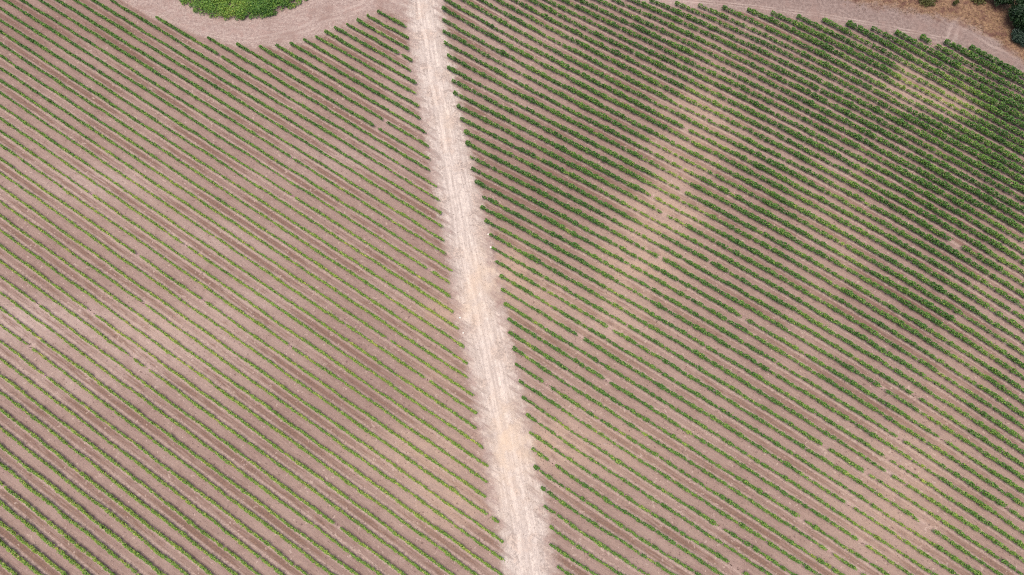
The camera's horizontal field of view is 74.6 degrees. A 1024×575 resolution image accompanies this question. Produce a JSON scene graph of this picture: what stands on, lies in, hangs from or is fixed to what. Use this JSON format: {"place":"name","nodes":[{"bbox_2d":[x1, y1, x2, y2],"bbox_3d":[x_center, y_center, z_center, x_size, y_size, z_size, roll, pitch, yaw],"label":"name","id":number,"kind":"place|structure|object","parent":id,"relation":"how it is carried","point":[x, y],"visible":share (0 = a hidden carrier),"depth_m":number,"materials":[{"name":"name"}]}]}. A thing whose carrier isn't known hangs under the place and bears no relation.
{"place":"outdoors","nodes":[
{"label":"outdoors","id":0,"kind":"place"},
{"bbox_2d":[0,0,1023,574],"bbox_3d":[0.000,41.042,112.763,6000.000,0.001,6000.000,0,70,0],"label":"ground","id":1,"kind":"structure","parent":0,"point":[480,314],"depth_m":126.47,"materials":[{"name":"soil"}]},
{"bbox_2d":[0,500,90,574],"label":"vine row","id":2,"kind":"object","parent":1,"relation":"on","point":[50,544],"visible":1,"depth_m":111.64,"materials":[{"name":"green plant"}]},
{"bbox_2d":[0,481,114,574],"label":"vine row","id":3,"kind":"object","parent":1,"relation":"on","point":[68,538],"visible":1,"depth_m":112.17,"materials":[{"name":"green plant"}]},
{"bbox_2d":[0,462,139,574],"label":"vine row","id":4,"kind":"object","parent":1,"relation":"on","point":[63,515],"visible":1,"depth_m":112.80,"materials":[{"name":"green plant"}]},
{"bbox_2d":[0,444,165,574],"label":"vine row","id":5,"kind":"object","parent":1,"relation":"on","point":[103,527],"visible":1,"depth_m":113.12,"materials":[{"name":"green plant"}]},
{"bbox_2d":[0,426,188,574],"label":"vine row","id":6,"kind":"object","parent":1,"relation":"on","point":[123,523],"visible":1,"depth_m":113.60,"materials":[{"name":"green plant"}]},
{"bbox_2d":[0,408,212,574],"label":"vine row","id":7,"kind":"object","parent":1,"relation":"on","point":[132,513],"visible":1,"depth_m":114.04,"materials":[{"name":"green plant"}]},
{"bbox_2d":[0,391,238,574],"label":"vine row","id":8,"kind":"object","parent":1,"relation":"on","point":[142,503],"visible":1,"depth_m":114.26,"materials":[{"name":"green plant"}]},
{"bbox_2d":[0,374,260,574],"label":"vine row","id":9,"kind":"object","parent":1,"relation":"on","point":[185,518],"visible":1,"depth_m":115.15,"materials":[{"name":"green plant"}]},
{"bbox_2d":[0,357,283,574],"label":"vine row","id":10,"kind":"object","parent":1,"relation":"on","point":[203,513],"visible":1,"depth_m":115.27,"materials":[{"name":"green plant"}]},
{"bbox_2d":[0,340,308,574],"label":"vine row","id":11,"kind":"object","parent":1,"relation":"on","point":[163,465],"visible":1,"depth_m":115.66,"materials":[{"name":"green plant"}]},
{"bbox_2d":[0,324,334,574],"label":"vine row","id":12,"kind":"object","parent":1,"relation":"on","point":[252,514],"visible":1,"depth_m":115.89,"materials":[{"name":"green plant"}]},
{"bbox_2d":[0,306,359,574],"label":"vine row","id":13,"kind":"object","parent":1,"relation":"on","point":[242,490],"visible":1,"depth_m":116.55,"materials":[{"name":"green plant"}]},
{"bbox_2d":[0,291,381,574],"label":"vine row","id":14,"kind":"object","parent":1,"relation":"on","point":[273,496],"visible":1,"depth_m":116.92,"materials":[{"name":"green plant"}]},
{"bbox_2d":[0,276,405,574],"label":"vine row","id":15,"kind":"object","parent":1,"relation":"on","point":[315,509],"visible":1,"depth_m":117.12,"materials":[{"name":"green plant"}]},
{"bbox_2d":[0,259,429,574],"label":"vine row","id":16,"kind":"object","parent":1,"relation":"on","point":[297,478],"visible":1,"depth_m":117.33,"materials":[{"name":"green plant"}]},
{"bbox_2d":[0,7,450,297],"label":"vine row","id":17,"kind":"object","parent":1,"relation":"on","point":[198,134],"visible":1,"depth_m":137.95,"materials":[{"name":"green plant"}]},
{"bbox_2d":[3,0,449,283],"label":"vine row","id":18,"kind":"object","parent":1,"relation":"on","point":[59,34],"visible":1,"depth_m":139.43,"materials":[{"name":"green plant"}]},
{"bbox_2d":[0,244,453,574],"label":"vine row","id":19,"kind":"object","parent":1,"relation":"on","point":[297,462],"visible":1,"depth_m":118.17,"materials":[{"name":"green plant"}]},
{"bbox_2d":[0,19,453,312],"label":"vine row","id":20,"kind":"object","parent":1,"relation":"on","point":[206,152],"visible":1,"depth_m":136.44,"materials":[{"name":"green plant"}]},
{"bbox_2d":[0,30,459,329],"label":"vine row","id":21,"kind":"object","parent":1,"relation":"on","point":[205,164],"visible":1,"depth_m":135.48,"materials":[{"name":"green plant"}]},
{"bbox_2d":[0,42,464,347],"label":"vine row","id":22,"kind":"object","parent":1,"relation":"on","point":[58,81],"visible":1,"depth_m":134.17,"materials":[{"name":"green plant"}]},
{"bbox_2d":[0,54,467,364],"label":"vine row","id":23,"kind":"object","parent":1,"relation":"on","point":[217,198],"visible":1,"depth_m":132.77,"materials":[{"name":"green plant"}]},
{"bbox_2d":[0,67,468,377],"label":"vine row","id":24,"kind":"object","parent":1,"relation":"on","point":[412,341],"visible":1,"depth_m":131.29,"materials":[{"name":"green plant"}]},
{"bbox_2d":[20,0,452,270],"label":"vine row","id":25,"kind":"object","parent":1,"relation":"on","point":[205,115],"visible":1,"depth_m":138.92,"materials":[{"name":"green plant"}]},
{"bbox_2d":[0,79,474,395],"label":"vine row","id":26,"kind":"object","parent":1,"relation":"on","point":[44,109],"visible":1,"depth_m":131.00,"materials":[{"name":"green plant"}]},
{"bbox_2d":[0,105,476,428],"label":"vine row","id":27,"kind":"object","parent":1,"relation":"on","point":[374,358],"visible":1,"depth_m":127.85,"materials":[{"name":"green plant"}]},
{"bbox_2d":[0,229,477,574],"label":"vine row","id":28,"kind":"object","parent":1,"relation":"on","point":[233,399],"visible":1,"depth_m":118.48,"materials":[{"name":"green plant"}]},
{"bbox_2d":[0,91,477,413],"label":"vine row","id":29,"kind":"object","parent":1,"relation":"on","point":[269,273],"visible":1,"depth_m":128.69,"materials":[{"name":"green plant"}]},
{"bbox_2d":[0,117,482,448],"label":"vine row","id":30,"kind":"object","parent":1,"relation":"on","point":[266,299],"visible":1,"depth_m":126.32,"materials":[{"name":"green plant"}]},
{"bbox_2d":[179,0,306,19],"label":"thicket","id":31,"kind":"object","parent":1,"relation":"on","point":[259,7],"visible":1,"depth_m":149.33,"materials":[{"name":"green plant"}]},
{"bbox_2d":[39,0,446,253],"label":"vine row","id":32,"kind":"object","parent":1,"relation":"on","point":[112,45],"visible":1,"depth_m":140.22,"materials":[{"name":"green plant"}]},
{"bbox_2d":[0,157,486,497],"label":"vine row","id":33,"kind":"object","parent":1,"relation":"on","point":[272,348],"visible":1,"depth_m":123.42,"materials":[{"name":"green plant"}]},
{"bbox_2d":[0,144,487,482],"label":"vine row","id":34,"kind":"object","parent":1,"relation":"on","point":[284,341],"visible":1,"depth_m":124.51,"materials":[{"name":"green plant"}]},
{"bbox_2d":[0,130,488,466],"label":"vine row","id":35,"kind":"object","parent":1,"relation":"on","point":[422,421],"visible":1,"depth_m":125.31,"materials":[{"name":"green plant"}]},
{"bbox_2d":[0,172,498,522],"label":"vine row","id":36,"kind":"object","parent":1,"relation":"on","point":[359,425],"visible":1,"depth_m":121.96,"materials":[{"name":"green plant"}]},
{"bbox_2d":[55,0,444,241],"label":"vine row","id":37,"kind":"object","parent":1,"relation":"on","point":[62,3],"visible":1,"depth_m":140.81,"materials":[{"name":"green plant"}]},
{"bbox_2d":[0,214,502,574],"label":"vine row","id":38,"kind":"object","parent":1,"relation":"on","point":[417,515],"visible":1,"depth_m":118.88,"materials":[{"name":"green plant"}]},
{"bbox_2d":[0,185,503,542],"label":"vine row","id":39,"kind":"object","parent":1,"relation":"on","point":[267,375],"visible":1,"depth_m":121.27,"materials":[{"name":"green plant"}]},
{"bbox_2d":[0,200,504,560],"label":"vine row","id":40,"kind":"object","parent":1,"relation":"on","point":[344,447],"visible":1,"depth_m":119.94,"materials":[{"name":"green plant"}]},
{"bbox_2d":[73,0,443,226],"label":"vine row","id":41,"kind":"object","parent":1,"relation":"on","point":[229,94],"visible":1,"depth_m":141.05,"materials":[{"name":"green plant"}]},
{"bbox_2d":[91,0,441,213],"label":"vine row","id":42,"kind":"object","parent":1,"relation":"on","point":[252,97],"visible":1,"depth_m":141.22,"materials":[{"name":"green plant"}]},
{"bbox_2d":[110,0,439,200],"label":"vine row","id":43,"kind":"object","parent":1,"relation":"on","point":[146,21],"visible":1,"depth_m":142.03,"materials":[{"name":"green plant"}]},
{"bbox_2d":[155,16,436,186],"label":"vine row","id":44,"kind":"object","parent":1,"relation":"on","point":[262,80],"visible":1,"depth_m":141.80,"materials":[{"name":"green plant"}]},
{"bbox_2d":[207,36,429,170],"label":"vine row","id":45,"kind":"object","parent":1,"relation":"on","point":[310,99],"visible":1,"depth_m":141.10,"materials":[{"name":"green plant"}]},
{"bbox_2d":[236,42,429,158],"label":"vine row","id":46,"kind":"object","parent":1,"relation":"on","point":[238,44],"visible":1,"depth_m":141.54,"materials":[{"name":"green plant"}]},
{"bbox_2d":[258,45,428,146],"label":"vine row","id":47,"kind":"object","parent":1,"relation":"on","point":[309,75],"visible":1,"depth_m":142.00,"materials":[{"name":"green plant"}]},
{"bbox_2d":[275,43,426,133],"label":"vine row","id":48,"kind":"object","parent":1,"relation":"on","point":[293,55],"visible":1,"depth_m":142.34,"materials":[{"name":"green plant"}]},
{"bbox_2d":[289,42,420,118],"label":"vine row","id":49,"kind":"object","parent":1,"relation":"on","point":[397,104],"visible":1,"depth_m":142.71,"materials":[{"name":"green plant"}]},
{"bbox_2d":[3,0,1023,574],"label":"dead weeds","id":50,"kind":"object","parent":1,"relation":"on","point":[489,286],"visible":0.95,"depth_m":129.11,"materials":[{"name":"beige plant"}]},
{"bbox_2d":[533,465,700,574],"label":"vine row","id":51,"kind":"object","parent":1,"relation":"on","point":[582,498],"visible":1,"depth_m":112.42,"materials":[{"name":"green plant"}]},
{"bbox_2d":[531,447,723,574],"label":"vine row","id":52,"kind":"object","parent":1,"relation":"on","point":[638,520],"visible":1,"depth_m":112.94,"materials":[{"name":"green plant"}]},
{"bbox_2d":[529,431,748,574],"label":"vine row","id":53,"kind":"object","parent":1,"relation":"on","point":[661,519],"visible":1,"depth_m":113.55,"materials":[{"name":"green plant"}]},
{"bbox_2d":[525,413,771,574],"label":"vine row","id":54,"kind":"object","parent":1,"relation":"on","point":[528,415],"visible":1,"depth_m":113.72,"materials":[{"name":"green plant"}]},
{"bbox_2d":[521,396,796,574],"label":"vine row","id":55,"kind":"object","parent":1,"relation":"on","point":[712,521],"visible":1,"depth_m":114.21,"materials":[{"name":"green plant"}]},
{"bbox_2d":[518,379,820,574],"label":"vine row","id":56,"kind":"object","parent":1,"relation":"on","point":[748,529],"visible":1,"depth_m":114.40,"materials":[{"name":"green plant"}]},
{"bbox_2d":[515,362,844,574],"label":"vine row","id":57,"kind":"object","parent":1,"relation":"on","point":[722,497],"visible":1,"depth_m":114.84,"materials":[{"name":"green plant"}]},
{"bbox_2d":[512,346,865,574],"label":"vine row","id":58,"kind":"object","parent":1,"relation":"on","point":[538,365],"visible":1,"depth_m":116.00,"materials":[{"name":"green plant"}]},
{"bbox_2d":[508,330,889,574],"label":"vine row","id":59,"kind":"object","parent":1,"relation":"on","point":[613,399],"visible":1,"depth_m":116.83,"materials":[{"name":"green plant"}]},
{"bbox_2d":[507,317,913,574],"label":"vine row","id":60,"kind":"object","parent":1,"relation":"on","point":[662,415],"visible":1,"depth_m":116.95,"materials":[{"name":"green plant"}]},
{"bbox_2d":[503,302,937,574],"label":"vine row","id":61,"kind":"object","parent":1,"relation":"on","point":[646,390],"visible":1,"depth_m":117.65,"materials":[{"name":"green plant"}]},
{"bbox_2d":[501,288,958,574],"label":"vine row","id":62,"kind":"object","parent":1,"relation":"on","point":[694,406],"visible":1,"depth_m":118.16,"materials":[{"name":"green plant"}]},
{"bbox_2d":[441,6,1023,331],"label":"vine row","id":63,"kind":"object","parent":1,"relation":"on","point":[783,188],"visible":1,"depth_m":134.96,"materials":[{"name":"green plant"}]},
{"bbox_2d":[442,18,1023,343],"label":"vine row","id":64,"kind":"object","parent":1,"relation":"on","point":[938,288],"visible":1,"depth_m":133.74,"materials":[{"name":"green plant"}]},
{"bbox_2d":[442,30,1023,354],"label":"vine row","id":65,"kind":"object","parent":1,"relation":"on","point":[604,116],"visible":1,"depth_m":133.19,"materials":[{"name":"green plant"}]},
{"bbox_2d":[443,40,1023,367],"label":"vine row","id":66,"kind":"object","parent":1,"relation":"on","point":[927,303],"visible":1,"depth_m":131.64,"materials":[{"name":"green plant"}]},
{"bbox_2d":[445,0,1023,319],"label":"vine row","id":67,"kind":"object","parent":1,"relation":"on","point":[756,164],"visible":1,"depth_m":135.59,"materials":[{"name":"green plant"}]},
{"bbox_2d":[447,53,1023,379],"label":"vine row","id":68,"kind":"object","parent":1,"relation":"on","point":[940,323],"visible":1,"depth_m":131.35,"materials":[{"name":"green plant"}]},
{"bbox_2d":[447,65,1023,392],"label":"vine row","id":69,"kind":"object","parent":1,"relation":"on","point":[780,242],"visible":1,"depth_m":130.97,"materials":[{"name":"green plant"}]},
{"bbox_2d":[451,79,1023,403],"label":"vine row","id":70,"kind":"object","parent":1,"relation":"on","point":[765,245],"visible":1,"depth_m":130.04,"materials":[{"name":"green plant"}]},
{"bbox_2d":[453,90,1023,416],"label":"vine row","id":71,"kind":"object","parent":1,"relation":"on","point":[718,231],"visible":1,"depth_m":129.44,"materials":[{"name":"green plant"}]},
{"bbox_2d":[456,104,1023,428],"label":"vine row","id":72,"kind":"object","parent":1,"relation":"on","point":[701,233],"visible":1,"depth_m":128.72,"materials":[{"name":"green plant"}]},
{"bbox_2d":[499,274,982,574],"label":"vine row","id":73,"kind":"object","parent":1,"relation":"on","point":[939,548],"visible":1,"depth_m":118.14,"materials":[{"name":"green plant"}]},
{"bbox_2d":[460,117,1023,441],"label":"vine row","id":74,"kind":"object","parent":1,"relation":"on","point":[799,300],"visible":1,"depth_m":127.09,"materials":[{"name":"green plant"}]},
{"bbox_2d":[462,0,1023,307],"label":"vine row","id":75,"kind":"object","parent":1,"relation":"on","point":[922,244],"visible":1,"depth_m":135.97,"materials":[{"name":"green plant"}]},
{"bbox_2d":[463,129,1023,453],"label":"vine row","id":76,"kind":"object","parent":1,"relation":"on","point":[992,431],"visible":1,"depth_m":126.55,"materials":[{"name":"green plant"}]},
{"bbox_2d":[465,140,1023,466],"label":"vine row","id":77,"kind":"object","parent":1,"relation":"on","point":[697,266],"visible":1,"depth_m":126.28,"materials":[{"name":"green plant"}]},
{"bbox_2d":[470,156,1023,480],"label":"vine row","id":78,"kind":"object","parent":1,"relation":"on","point":[692,275],"visible":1,"depth_m":125.44,"materials":[{"name":"green plant"}]},
{"bbox_2d":[470,167,1023,492],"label":"vine row","id":79,"kind":"object","parent":1,"relation":"on","point":[813,358],"visible":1,"depth_m":124.60,"materials":[{"name":"green plant"}]},
{"bbox_2d":[494,260,1002,574],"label":"vine row","id":80,"kind":"object","parent":1,"relation":"on","point":[803,446],"visible":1,"depth_m":118.46,"materials":[{"name":"green plant"}]},
{"bbox_2d":[474,179,1023,506],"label":"vine row","id":81,"kind":"object","parent":1,"relation":"on","point":[763,341],"visible":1,"depth_m":123.36,"materials":[{"name":"green plant"}]},
{"bbox_2d":[479,0,1023,297],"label":"vine row","id":82,"kind":"object","parent":1,"relation":"on","point":[935,241],"visible":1,"depth_m":136.19,"materials":[{"name":"green plant"}]},
{"bbox_2d":[480,205,1023,534],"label":"vine row","id":83,"kind":"object","parent":1,"relation":"on","point":[810,395],"visible":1,"depth_m":121.88,"materials":[{"name":"green plant"}]},
{"bbox_2d":[482,196,1023,520],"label":"vine row","id":84,"kind":"object","parent":1,"relation":"on","point":[753,348],"visible":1,"depth_m":123.01,"materials":[{"name":"green plant"}]},
{"bbox_2d":[484,218,1023,548],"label":"vine row","id":85,"kind":"object","parent":1,"relation":"on","point":[841,428],"visible":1,"depth_m":120.86,"materials":[{"name":"green plant"}]},
{"bbox_2d":[489,233,1023,562],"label":"vine row","id":86,"kind":"object","parent":1,"relation":"on","point":[759,391],"visible":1,"depth_m":120.22,"materials":[{"name":"green plant"}]},
{"bbox_2d":[491,246,1022,574],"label":"vine row","id":87,"kind":"object","parent":1,"relation":"on","point":[819,442],"visible":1,"depth_m":119.02,"materials":[{"name":"green plant"}]},
{"bbox_2d":[496,0,1023,285],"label":"vine row","id":88,"kind":"object","parent":1,"relation":"on","point":[853,184],"visible":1,"depth_m":136.86,"materials":[{"name":"green plant"}]},
{"bbox_2d":[512,0,1023,274],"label":"vine row","id":89,"kind":"object","parent":1,"relation":"on","point":[979,245],"visible":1,"depth_m":137.51,"materials":[{"name":"green plant"}]},
{"bbox_2d":[529,0,1023,264],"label":"vine row","id":90,"kind":"object","parent":1,"relation":"on","point":[1001,247],"visible":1,"depth_m":137.47,"materials":[{"name":"green plant"}]},
{"bbox_2d":[545,0,1023,253],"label":"vine row","id":91,"kind":"object","parent":1,"relation":"on","point":[996,234],"visible":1,"depth_m":138.09,"materials":[{"name":"green plant"}]},
{"bbox_2d":[561,0,1023,241],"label":"vine row","id":92,"kind":"object","parent":1,"relation":"on","point":[936,189],"visible":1,"depth_m":138.69,"materials":[{"name":"green plant"}]},
{"bbox_2d":[577,0,1023,232],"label":"vine row","id":93,"kind":"object","parent":1,"relation":"on","point":[1009,221],"visible":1,"depth_m":138.80,"materials":[{"name":"green plant"}]},
{"bbox_2d":[596,0,1023,222],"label":"vine row","id":94,"kind":"object","parent":1,"relation":"on","point":[947,175],"visible":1,"depth_m":138.92,"materials":[{"name":"green plant"}]},
{"bbox_2d":[612,0,1023,211],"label":"vine row","id":95,"kind":"object","parent":1,"relation":"on","point":[862,120],"visible":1,"depth_m":139.75,"materials":[{"name":"green plant"}]},
{"bbox_2d":[629,0,1023,201],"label":"vine row","id":96,"kind":"object","parent":1,"relation":"on","point":[853,106],"visible":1,"depth_m":140.99,"materials":[{"name":"green plant"}]},
{"bbox_2d":[649,0,1023,192],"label":"vine row","id":97,"kind":"object","parent":1,"relation":"on","point":[935,140],"visible":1,"depth_m":140.61,"materials":[{"name":"green plant"}]},
{"bbox_2d":[675,1,1023,183],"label":"vine row","id":98,"kind":"object","parent":1,"relation":"on","point":[987,159],"visible":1,"depth_m":140.64,"materials":[{"name":"green plant"}]},
{"bbox_2d":[698,3,1023,173],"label":"vine row","id":99,"kind":"object","parent":1,"relation":"on","point":[1017,167],"visible":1,"depth_m":141.28,"materials":[{"name":"green plant"}]},
{"bbox_2d":[722,5,1023,164],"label":"vine row","id":100,"kind":"object","parent":1,"relation":"on","point":[966,130],"visible":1,"depth_m":142.32,"materials":[{"name":"green plant"}]},
{"bbox_2d":[747,7,1023,154],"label":"vine row","id":101,"kind":"object","parent":1,"relation":"on","point":[998,138],"visible":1,"depth_m":142.89,"materials":[{"name":"green plant"}]},
{"bbox_2d":[771,10,1023,146],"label":"vine row","id":102,"kind":"object","parent":1,"relation":"on","point":[850,50],"visible":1,"depth_m":143.57,"materials":[{"name":"green plant"}]},
{"bbox_2d":[796,14,1023,138],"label":"vine row","id":103,"kind":"object","parent":1,"relation":"on","point":[941,91],"visible":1,"depth_m":143.68,"materials":[{"name":"green plant"}]},
{"bbox_2d":[822,17,1023,127],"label":"vine row","id":104,"kind":"object","parent":1,"relation":"on","point":[1007,116],"visible":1,"depth_m":142.74,"materials":[{"name":"green plant"}]},
{"bbox_2d":[845,20,1023,120],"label":"vine row","id":105,"kind":"object","parent":1,"relation":"on","point":[1015,112],"visible":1,"depth_m":143.50,"materials":[{"name":"green plant"}]},
{"bbox_2d":[871,26,1023,111],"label":"vine row","id":106,"kind":"object","parent":1,"relation":"on","point":[1018,105],"visible":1,"depth_m":143.34,"materials":[{"name":"green plant"}]},
{"bbox_2d":[894,29,1023,103],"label":"vine row","id":107,"kind":"object","parent":1,"relation":"on","point":[958,66],"visible":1,"depth_m":143.81,"materials":[{"name":"green plant"}]},
{"bbox_2d":[920,34,1023,94],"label":"vine row","id":108,"kind":"object","parent":1,"relation":"on","point":[980,68],"visible":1,"depth_m":143.93,"materials":[{"name":"green plant"}]},
{"bbox_2d":[944,39,1023,85],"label":"vine row","id":109,"kind":"object","parent":1,"relation":"on","point":[969,53],"visible":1,"depth_m":144.15,"materials":[{"name":"green plant"}]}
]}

